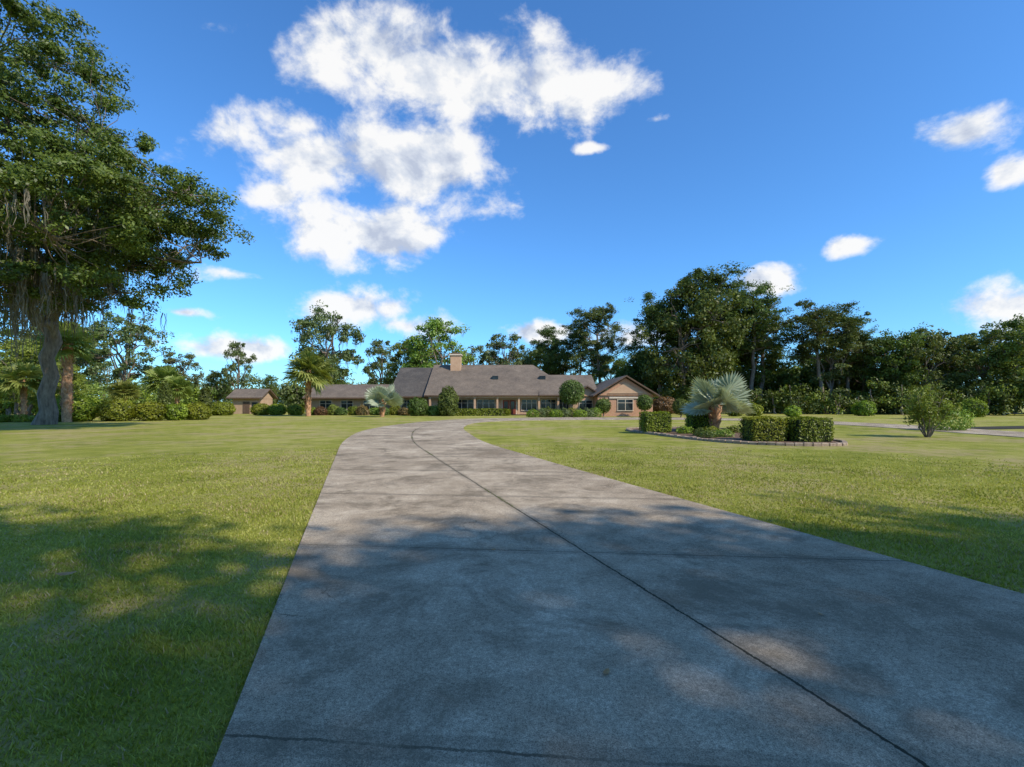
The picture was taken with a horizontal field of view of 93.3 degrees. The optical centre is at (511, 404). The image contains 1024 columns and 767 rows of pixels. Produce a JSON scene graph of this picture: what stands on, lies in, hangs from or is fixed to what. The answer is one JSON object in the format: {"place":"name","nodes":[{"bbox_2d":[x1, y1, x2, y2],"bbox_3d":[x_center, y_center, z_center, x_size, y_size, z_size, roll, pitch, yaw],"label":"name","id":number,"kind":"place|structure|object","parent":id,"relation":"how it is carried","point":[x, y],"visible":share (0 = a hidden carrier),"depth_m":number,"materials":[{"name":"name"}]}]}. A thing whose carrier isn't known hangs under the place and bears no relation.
{"place":"outdoors","nodes":[
{"label":"outdoors","id":0,"kind":"place"},
{"bbox_2d":[311,399,391,414],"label":"wing walls","id":1,"kind":"structure","parent":0,"point":[342,403],"depth_m":73.00,"materials":[{"name":"beige"}]},
{"bbox_2d":[302,384,392,398],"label":"wing roof","id":2,"kind":"structure","parent":1,"relation":"on","point":[345,391],"depth_m":74.17,"materials":[{"name":"grey"}]},
{"bbox_2d":[399,397,565,414],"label":"walls","id":3,"kind":"structure","parent":0,"point":[434,401],"depth_m":70.60,"materials":[{"name":"paint"}]},
{"bbox_2d":[393,368,432,396],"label":"family room roof","id":4,"kind":"structure","parent":3,"relation":"on","point":[410,382],"depth_m":73.90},
{"bbox_2d":[401,399,567,410],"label":"front windows","id":5,"kind":"structure","parent":3,"relation":"attached to","point":[528,404],"depth_m":70.57,"materials":[{"name":"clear glass"}]},
{"bbox_2d":[424,365,561,395],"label":"roof","id":6,"kind":"structure","parent":3,"relation":"on","point":[511,380],"depth_m":72.94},
{"bbox_2d":[449,353,462,370],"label":"chimney","id":7,"kind":"object","parent":6,"relation":"on","point":[455,361],"visible":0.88,"depth_m":76.20,"materials":[{"name":"brick"}]},
{"bbox_2d":[502,399,516,413],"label":"front door","id":8,"kind":"structure","parent":3,"relation":"attached to","point":[511,404],"depth_m":70.44,"materials":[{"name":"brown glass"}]},
{"bbox_2d":[539,375,596,395],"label":"side roof","id":9,"kind":"structure","parent":3,"relation":"on","point":[586,380],"depth_m":73.89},
{"bbox_2d":[0,405,1023,766],"bbox_3d":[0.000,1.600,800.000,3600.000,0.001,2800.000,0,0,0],"label":"ground","id":10,"kind":"structure","parent":0,"point":[82,441],"depth_m":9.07,"materials":[{"name":"plant"}]},
{"bbox_2d":[7,414,32,421],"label":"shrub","id":11,"kind":"object","parent":10,"relation":"on","point":[18,418],"visible":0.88,"depth_m":42.89,"materials":[{"name":"green plant"}]},
{"bbox_2d":[0,360,42,419],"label":"sabal palm tree","id":12,"kind":"object","parent":10,"relation":"on","point":[24,373],"visible":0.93,"depth_m":49.28,"materials":[{"name":"green plant"}]},
{"bbox_2d":[0,338,58,414],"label":"oak tree","id":13,"kind":"object","parent":10,"relation":"on","point":[8,348],"visible":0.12,"depth_m":59.17,"materials":[{"name":"green plant"}]},
{"bbox_2d":[0,346,80,415],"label":"palm tree","id":14,"kind":"object","parent":10,"relation":"on","point":[26,354],"visible":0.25,"depth_m":54.86,"materials":[{"name":"green plant"}]},
{"bbox_2d":[19,361,94,404],"bbox_3d":[-50.934,-1.617,53.995,6.883,6.727,6.845,0,0,-25],"label":"oak tree","id":15,"kind":"object","parent":10,"relation":"on","point":[78,386],"visible":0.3,"depth_m":53.77,"materials":[{"name":"green plant"}]},
{"bbox_2d":[20,319,101,384],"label":"oak tree","id":16,"kind":"object","parent":10,"relation":"on","point":[77,360],"visible":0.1,"depth_m":83.97,"materials":[{"name":"green plant"}]},
{"bbox_2d":[30,321,101,421],"bbox_3d":[-39.566,-2.909,42.919,4.781,9.243,4.753,0,0,-17],"label":"sabal palm tree","id":17,"kind":"object","parent":10,"relation":"on","point":[69,348],"visible":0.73,"depth_m":42.72,"materials":[{"name":"green plant"}]},
{"bbox_2d":[55,394,101,421],"bbox_3d":[-40.754,0.318,44.947,4.499,2.697,4.724,0,0,0],"label":"round shrub","id":18,"kind":"object","parent":10,"relation":"on","point":[84,409],"visible":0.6,"depth_m":44.31,"materials":[{"name":"green plant"}]},
{"bbox_2d":[0,375,220,415],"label":"undergrowth","id":19,"kind":"object","parent":10,"relation":"on","point":[6,408],"visible":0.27,"depth_m":72.02,"materials":[{"name":"green plant"}]},
{"bbox_2d":[95,399,136,420],"bbox_3d":[-37.469,0.553,45.773,3.572,2.219,3.422,0,0,0],"label":"round shrub","id":20,"kind":"object","parent":10,"relation":"on","point":[118,410],"visible":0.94,"depth_m":44.92,"materials":[{"name":"green plant"}]},
{"bbox_2d":[106,379,141,401],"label":"sabal palm tree","id":21,"kind":"object","parent":10,"relation":"on","point":[125,390],"visible":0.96,"depth_m":56.24,"materials":[{"name":"green plant"}]},
{"bbox_2d":[74,311,174,385],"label":"oak tree","id":22,"kind":"object","parent":10,"relation":"on","point":[128,339],"visible":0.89,"depth_m":83.70,"materials":[{"name":"green plant"}]},
{"bbox_2d":[0,0,255,424],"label":"live oak tree","id":23,"kind":"object","parent":10,"relation":"on","point":[110,216],"visible":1,"depth_m":26.67,"materials":[{"name":"green plant"}]},
{"bbox_2d":[132,399,166,420],"bbox_3d":[-34.862,0.611,46.713,2.880,2.134,2.804,0,0,0],"label":"round shrub","id":24,"kind":"object","parent":10,"relation":"on","point":[149,411],"visible":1,"depth_m":46.01,"materials":[{"name":"green plant"}]},
{"bbox_2d":[138,364,184,395],"bbox_3d":[-44.799,-1.775,62.203,5.334,7.024,5.139,0,0,-25],"label":"sabal palm tree","id":25,"kind":"object","parent":10,"relation":"on","point":[156,374],"visible":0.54,"depth_m":61.22,"materials":[{"name":"green plant"}]},
{"bbox_2d":[157,379,173,418],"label":"columnar cypress","id":26,"kind":"object","parent":10,"relation":"on","point":[165,395],"visible":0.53,"depth_m":50.66,"materials":[{"name":"green plant"}]},
{"bbox_2d":[157,374,192,403],"bbox_3d":[-41.757,-1.008,59.891,3.971,5.428,4.122,0,0,8],"label":"sabal palm tree","id":27,"kind":"object","parent":10,"relation":"on","point":[180,386],"visible":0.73,"depth_m":59.64,"materials":[{"name":"green plant"}]},
{"bbox_2d":[162,403,188,419],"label":"round shrub","id":28,"kind":"object","parent":10,"relation":"on","point":[177,411],"visible":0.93,"depth_m":47.39,"materials":[{"name":"green plant"}]},
{"bbox_2d":[161,352,203,384],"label":"oak tree","id":29,"kind":"object","parent":10,"relation":"on","point":[168,359],"visible":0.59,"depth_m":87.32,"materials":[{"name":"green plant"}]},
{"bbox_2d":[186,401,212,419],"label":"round shrub","id":30,"kind":"object","parent":10,"relation":"on","point":[197,410],"visible":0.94,"depth_m":49.00,"materials":[{"name":"green plant"}]},
{"bbox_2d":[198,382,212,418],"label":"columnar cypress","id":31,"kind":"object","parent":10,"relation":"on","point":[204,397],"visible":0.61,"depth_m":52.73,"materials":[{"name":"green plant"}]},
{"bbox_2d":[200,370,230,401],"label":"oak tree","id":32,"kind":"object","parent":10,"relation":"on","point":[213,378],"visible":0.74,"depth_m":99.19,"materials":[{"name":"green plant"}]},
{"bbox_2d":[211,401,235,415],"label":"round shrub","id":33,"kind":"object","parent":10,"relation":"on","point":[222,408],"visible":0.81,"depth_m":68.12,"materials":[{"name":"green plant"}]},
{"bbox_2d":[220,341,256,390],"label":"cypress tree","id":34,"kind":"object","parent":10,"relation":"on","point":[238,353],"visible":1,"depth_m":94.72,"materials":[{"name":"green plant"}]},
{"bbox_2d":[226,389,277,413],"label":"garden shed","id":35,"kind":"structure","parent":10,"relation":"on","point":[244,400],"depth_m":80.00,"materials":[{"name":"beige"}]},
{"bbox_2d":[249,403,268,414],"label":"round shrub","id":36,"kind":"object","parent":10,"relation":"on","point":[260,409],"visible":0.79,"depth_m":70.09,"materials":[{"name":"green plant"}]},
{"bbox_2d":[260,374,279,395],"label":"cypress tree","id":37,"kind":"object","parent":10,"relation":"on","point":[269,378],"visible":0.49,"depth_m":91.57,"materials":[{"name":"green plant"}]},
{"bbox_2d":[266,403,286,414],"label":"round shrub","id":38,"kind":"object","parent":10,"relation":"on","point":[276,409],"visible":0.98,"depth_m":70.21,"materials":[{"name":"green plant"}]},
{"bbox_2d":[286,404,304,414],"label":"round shrub","id":39,"kind":"object","parent":10,"relation":"on","point":[294,409],"visible":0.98,"depth_m":69.83,"materials":[{"name":"green plant"}]},
{"bbox_2d":[280,349,336,415],"bbox_3d":[-26.987,-2.849,64.476,7.031,9.259,6.774,0,0,33],"label":"sabal palm tree","id":40,"kind":"object","parent":10,"relation":"on","point":[307,363],"visible":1,"depth_m":63.51,"materials":[{"name":"green plant"}]},
{"bbox_2d":[289,300,365,383],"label":"oak tree","id":41,"kind":"object","parent":10,"relation":"on","point":[308,323],"visible":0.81,"depth_m":99.04,"materials":[{"name":"green plant"}]},
{"bbox_2d":[84,371,608,409],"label":"background woodland","id":42,"kind":"object","parent":10,"relation":"on","point":[296,393],"visible":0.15,"depth_m":127.61,"materials":[{"name":"green plant"}]},
{"bbox_2d":[361,338,402,383],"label":"oak tree","id":43,"kind":"object","parent":10,"relation":"on","point":[373,366],"visible":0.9,"depth_m":109.10,"materials":[{"name":"green plant"}]},
{"bbox_2d":[364,383,403,416],"bbox_3d":[-16.097,-0.478,61.161,5.056,4.553,5.455,0,0,-25],"label":"silver fan palm","id":44,"kind":"object","parent":10,"relation":"on","point":[380,397],"visible":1,"depth_m":60.55,"materials":[{"name":"green plant"}]},
{"bbox_2d":[379,336,425,382],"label":"oak tree","id":45,"kind":"object","parent":10,"relation":"on","point":[406,357],"visible":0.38,"depth_m":109.72,"materials":[{"name":"green plant"}]},
{"bbox_2d":[407,396,428,415],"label":"round shrub","id":46,"kind":"object","parent":10,"relation":"on","point":[417,406],"visible":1,"depth_m":65.16,"materials":[{"name":"green plant"}]},
{"bbox_2d":[399,316,474,367],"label":"oak tree","id":47,"kind":"object","parent":10,"relation":"on","point":[417,344],"visible":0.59,"depth_m":103.77,"materials":[{"name":"green plant"}]},
{"bbox_2d":[437,385,458,415],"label":"conical shrub","id":48,"kind":"object","parent":10,"relation":"on","point":[447,405],"visible":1,"depth_m":64.22,"materials":[{"name":"green plant"}]},
{"bbox_2d":[438,408,510,415],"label":"clipped hedge","id":49,"kind":"object","parent":10,"relation":"on","point":[482,412],"visible":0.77,"depth_m":66.28,"materials":[{"name":"green plant"}]},
{"bbox_2d":[462,345,499,364],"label":"oak tree","id":50,"kind":"object","parent":10,"relation":"on","point":[478,349],"visible":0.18,"depth_m":118.39,"materials":[{"name":"green plant"}]},
{"bbox_2d":[428,396,562,414],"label":"porch posts","id":51,"kind":"object","parent":10,"relation":"on","point":[497,397],"visible":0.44,"depth_m":69.48,"materials":[{"name":"paint"}]},
{"bbox_2d":[482,332,532,364],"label":"oak tree","id":52,"kind":"object","parent":10,"relation":"on","point":[499,345],"visible":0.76,"depth_m":111.20,"materials":[{"name":"green plant"}]},
{"bbox_2d":[82,378,967,404],"bbox_3d":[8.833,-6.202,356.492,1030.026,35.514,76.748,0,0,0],"label":"distant trees","id":53,"kind":"object","parent":10,"relation":"on","point":[105,389],"visible":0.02,"depth_m":364.97,"materials":[{"name":"green plant"}]},
{"bbox_2d":[523,347,563,374],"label":"oak tree","id":54,"kind":"object","parent":10,"relation":"on","point":[535,351],"visible":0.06,"depth_m":115.65,"materials":[{"name":"green plant"}]},
{"bbox_2d":[530,324,572,374],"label":"pine tree","id":55,"kind":"object","parent":10,"relation":"on","point":[549,364],"visible":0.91,"depth_m":107.00,"materials":[{"name":"green plant"}]},
{"bbox_2d":[538,351,582,374],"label":"oak tree","id":56,"kind":"object","parent":10,"relation":"on","point":[564,369],"visible":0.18,"depth_m":109.55,"materials":[{"name":"green plant"}]},
{"bbox_2d":[558,379,584,415],"bbox_3d":[7.376,-0.697,60.000,3.302,4.804,3.338,0,0,0],"label":"topiary tree","id":57,"kind":"object","parent":10,"relation":"on","point":[571,392],"visible":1,"depth_m":59.09,"materials":[{"name":"green plant"}]},
{"bbox_2d":[556,320,608,374],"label":"pine tree","id":58,"kind":"object","parent":10,"relation":"on","point":[568,344],"visible":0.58,"depth_m":103.86,"materials":[{"name":"green plant"}]},
{"bbox_2d":[568,387,598,415],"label":"bay walls","id":59,"kind":"structure","parent":10,"relation":"on","point":[587,401],"depth_m":66.17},
{"bbox_2d":[566,302,628,392],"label":"pine tree","id":60,"kind":"object","parent":10,"relation":"on","point":[607,340],"visible":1,"depth_m":97.32,"materials":[{"name":"green plant"}]},
{"bbox_2d":[595,397,610,416],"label":"topiary tree","id":61,"kind":"object","parent":10,"relation":"on","point":[603,405],"visible":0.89,"depth_m":60.96,"materials":[{"name":"green plant"}]},
{"bbox_2d":[590,354,626,391],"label":"oak tree","id":62,"kind":"object","parent":10,"relation":"on","point":[621,362],"visible":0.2,"depth_m":105.82,"materials":[{"name":"green plant"}]},
{"bbox_2d":[620,354,657,386],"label":"oak tree","id":63,"kind":"object","parent":10,"relation":"on","point":[631,361],"visible":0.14,"depth_m":97.06,"materials":[{"name":"green plant"}]},
{"bbox_2d":[636,394,652,410],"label":"topiary tree","id":64,"kind":"object","parent":10,"relation":"on","point":[644,402],"visible":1,"depth_m":60.45,"materials":[{"name":"green plant"}]},
{"bbox_2d":[619,290,697,395],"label":"pine tree","id":65,"kind":"object","parent":10,"relation":"on","point":[634,344],"visible":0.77,"depth_m":86.18,"materials":[{"name":"green plant"}]},
{"bbox_2d":[653,396,675,413],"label":"red shrub","id":66,"kind":"object","parent":10,"relation":"on","point":[661,403],"visible":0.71,"depth_m":76.71,"materials":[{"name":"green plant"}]},
{"bbox_2d":[672,398,687,417],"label":"topiary tree","id":67,"kind":"object","parent":10,"relation":"on","point":[677,405],"visible":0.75,"depth_m":57.52,"materials":[{"name":"green plant"}]},
{"bbox_2d":[635,279,756,389],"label":"oak tree","id":68,"kind":"object","parent":10,"relation":"on","point":[708,302],"visible":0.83,"depth_m":80.16,"materials":[{"name":"green plant"}]},
{"bbox_2d":[655,261,761,376],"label":"oak tree","id":69,"kind":"object","parent":10,"relation":"on","point":[697,276],"visible":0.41,"depth_m":82.28,"materials":[{"name":"green plant"}]},
{"bbox_2d":[665,296,768,381],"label":"oak tree","id":70,"kind":"object","parent":10,"relation":"on","point":[735,365],"visible":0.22,"depth_m":85.05,"materials":[{"name":"green plant"}]},
{"bbox_2d":[714,329,756,382],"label":"oak tree","id":71,"kind":"object","parent":10,"relation":"on","point":[743,369],"visible":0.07,"depth_m":88.64,"materials":[{"name":"green plant"}]},
{"bbox_2d":[632,428,839,443],"bbox_3d":[10.654,1.520,25.106,7.509,0.040,13.388,0,0,0],"label":"mulch bed","id":72,"kind":"object","parent":10,"relation":"on","point":[735,437],"visible":0.29,"depth_m":21.62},
{"bbox_2d":[638,411,671,432],"bbox_3d":[7.876,0.964,26.607,1.666,1.235,1.488,0,0,0],"label":"clipped hedge","id":73,"kind":"object","parent":72,"relation":"on","point":[658,422],"visible":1,"depth_m":26.02,"materials":[{"name":"green plant"}]},
{"bbox_2d":[684,413,711,429],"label":"clipped hedge","id":74,"kind":"object","parent":72,"relation":"on","point":[695,421],"visible":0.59,"depth_m":27.72,"materials":[{"name":"green plant"}]},
{"bbox_2d":[695,429,718,437],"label":"plant","id":75,"kind":"object","parent":72,"relation":"on","point":[712,434],"visible":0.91,"depth_m":22.05,"materials":[{"name":"green plant"}]},
{"bbox_2d":[681,370,755,430],"bbox_3d":[11.487,-0.048,26.803,4.327,3.611,4.010,0,0,-40],"label":"silver fan palm","id":76,"kind":"object","parent":72,"relation":"on","point":[729,393],"visible":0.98,"depth_m":26.55,"materials":[{"name":"green plant"}]},
{"bbox_2d":[715,428,734,436],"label":"plant","id":77,"kind":"object","parent":72,"relation":"on","point":[722,432],"visible":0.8,"depth_m":22.41,"materials":[{"name":"green plant"}]},
{"bbox_2d":[738,415,788,441],"bbox_3d":[10.638,1.034,20.491,1.638,1.127,1.506,0,0,0],"label":"clipped hedge","id":78,"kind":"object","parent":72,"relation":"on","point":[770,428],"visible":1,"depth_m":19.94,"materials":[{"name":"green plant"}]},
{"bbox_2d":[785,416,834,441],"bbox_3d":[12.324,1.032,20.207,1.726,1.095,1.524,0,0,0],"label":"clipped hedge","id":79,"kind":"object","parent":72,"relation":"on","point":[809,429],"visible":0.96,"depth_m":19.61,"materials":[{"name":"green plant"}]},
{"bbox_2d":[626,427,847,445],"bbox_3d":[10.650,1.530,25.105,7.730,0.140,13.594,0,0,0],"label":"stone edging","id":80,"kind":"object","parent":10,"relation":"on","point":[843,443],"visible":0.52,"depth_m":19.58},
{"bbox_2d":[745,402,763,415],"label":"round shrub","id":81,"kind":"object","parent":10,"relation":"on","point":[758,410],"visible":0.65,"depth_m":65.24,"materials":[{"name":"green plant"}]},
{"bbox_2d":[717,279,808,392],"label":"pine tree","id":82,"kind":"object","parent":10,"relation":"on","point":[756,311],"visible":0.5,"depth_m":84.88,"materials":[{"name":"green plant"}]},
{"bbox_2d":[733,337,794,397],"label":"oak tree","id":83,"kind":"object","parent":10,"relation":"on","point":[761,368],"visible":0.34,"depth_m":88.35,"materials":[{"name":"green plant"}]},
{"bbox_2d":[730,297,802,404],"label":"pine tree","id":84,"kind":"object","parent":10,"relation":"on","point":[762,352],"visible":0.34,"depth_m":87.37,"materials":[{"name":"green plant"}]},
{"bbox_2d":[784,405,801,416],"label":"round shrub","id":85,"kind":"object","parent":10,"relation":"on","point":[791,411],"visible":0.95,"depth_m":61.49,"materials":[{"name":"green plant"}]},
{"bbox_2d":[612,343,1023,413],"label":"woodland","id":86,"kind":"object","parent":10,"relation":"on","point":[798,374],"visible":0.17,"depth_m":90.36,"materials":[{"name":"green plant"}]},
{"bbox_2d":[781,298,866,413],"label":"pine tree","id":87,"kind":"object","parent":10,"relation":"on","point":[817,322],"visible":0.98,"depth_m":78.65,"materials":[{"name":"green plant"}]},
{"bbox_2d":[783,325,875,413],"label":"oak tree","id":88,"kind":"object","parent":10,"relation":"on","point":[836,377],"visible":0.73,"depth_m":80.34,"materials":[{"name":"green plant"}]},
{"bbox_2d":[653,372,1023,415],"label":"woodland undergrowth","id":89,"kind":"object","parent":10,"relation":"on","point":[998,394],"visible":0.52,"depth_m":75.15,"materials":[{"name":"green plant"}]},
{"bbox_2d":[821,311,892,413],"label":"pine tree","id":90,"kind":"object","parent":10,"relation":"on","point":[856,358],"visible":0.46,"depth_m":79.98,"materials":[{"name":"green plant"}]},
{"bbox_2d":[827,338,894,394],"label":"oak tree","id":91,"kind":"object","parent":10,"relation":"on","point":[858,375],"visible":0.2,"depth_m":82.01,"materials":[{"name":"green plant"}]},
{"bbox_2d":[850,400,876,415],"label":"round shrub","id":92,"kind":"object","parent":10,"relation":"on","point":[863,408],"visible":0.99,"depth_m":65.32,"materials":[{"name":"green plant"}]},
{"bbox_2d":[860,328,935,413],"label":"oak tree","id":93,"kind":"object","parent":10,"relation":"on","point":[880,351],"visible":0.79,"depth_m":76.14,"materials":[{"name":"green plant"}]},
{"bbox_2d":[879,332,981,395],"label":"oak tree","id":94,"kind":"object","parent":10,"relation":"on","point":[933,340],"visible":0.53,"depth_m":74.39,"materials":[{"name":"green plant"}]},
{"bbox_2d":[899,383,963,436],"bbox_3d":[20.166,0.317,23.359,2.314,2.701,2.225,0,0,-21],"label":"airy shrub","id":95,"kind":"object","parent":10,"relation":"on","point":[924,410],"visible":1,"depth_m":23.21,"materials":[{"name":"green plant"}]},
{"bbox_2d":[893,322,981,388],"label":"oak tree","id":96,"kind":"object","parent":10,"relation":"on","point":[945,333],"visible":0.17,"depth_m":77.29,"materials":[{"name":"green plant"}]},
{"bbox_2d":[920,404,975,430],"bbox_3d":[26.510,0.810,29.526,2.960,1.647,2.454,0,0,0],"label":"round shrub","id":97,"kind":"object","parent":10,"relation":"on","point":[965,423],"visible":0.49,"depth_m":28.82,"materials":[{"name":"green plant"}]},
{"bbox_2d":[955,398,989,416],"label":"round shrub","id":98,"kind":"object","parent":10,"relation":"on","point":[975,407],"visible":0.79,"depth_m":59.19,"materials":[{"name":"green plant"}]},
{"bbox_2d":[938,326,1023,389],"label":"oak tree","id":99,"kind":"object","parent":10,"relation":"on","point":[985,340],"visible":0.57,"depth_m":73.69,"materials":[{"name":"green plant"}]},
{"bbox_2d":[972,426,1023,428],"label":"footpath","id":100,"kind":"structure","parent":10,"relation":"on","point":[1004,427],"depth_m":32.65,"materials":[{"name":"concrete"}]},
{"bbox_2d":[977,313,1023,413],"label":"oak tree","id":101,"kind":"object","parent":10,"relation":"on","point":[1011,324],"visible":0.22,"depth_m":79.79,"materials":[{"name":"green plant"}]},
{"bbox_2d":[983,321,1023,387],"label":"oak tree","id":102,"kind":"object","parent":10,"relation":"on","point":[1010,350],"visible":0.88,"depth_m":70.22,"materials":[{"name":"green plant"}]},
{"bbox_2d":[0,0,1023,403],"label":"sky","id":103,"kind":"structure","parent":0,"point":[504,167],"materials":[{"name":"blue"}]},
{"bbox_2d":[212,417,1023,766],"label":"concrete driveway","id":104,"kind":"structure","parent":0,"point":[416,621],"depth_m":3.27,"materials":[{"name":"concrete"}]},
{"bbox_2d":[594,378,652,415],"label":"garage walls","id":105,"kind":"structure","parent":0,"point":[623,406],"depth_m":63.20,"materials":[{"name":"brick"}]},
{"bbox_2d":[589,375,659,396],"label":"garage roof","id":106,"kind":"structure","parent":105,"relation":"on","point":[603,385],"depth_m":63.60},
{"bbox_2d":[609,383,642,397],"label":"gable","id":107,"kind":"structure","parent":105,"relation":"attached to","point":[625,388],"depth_m":62.90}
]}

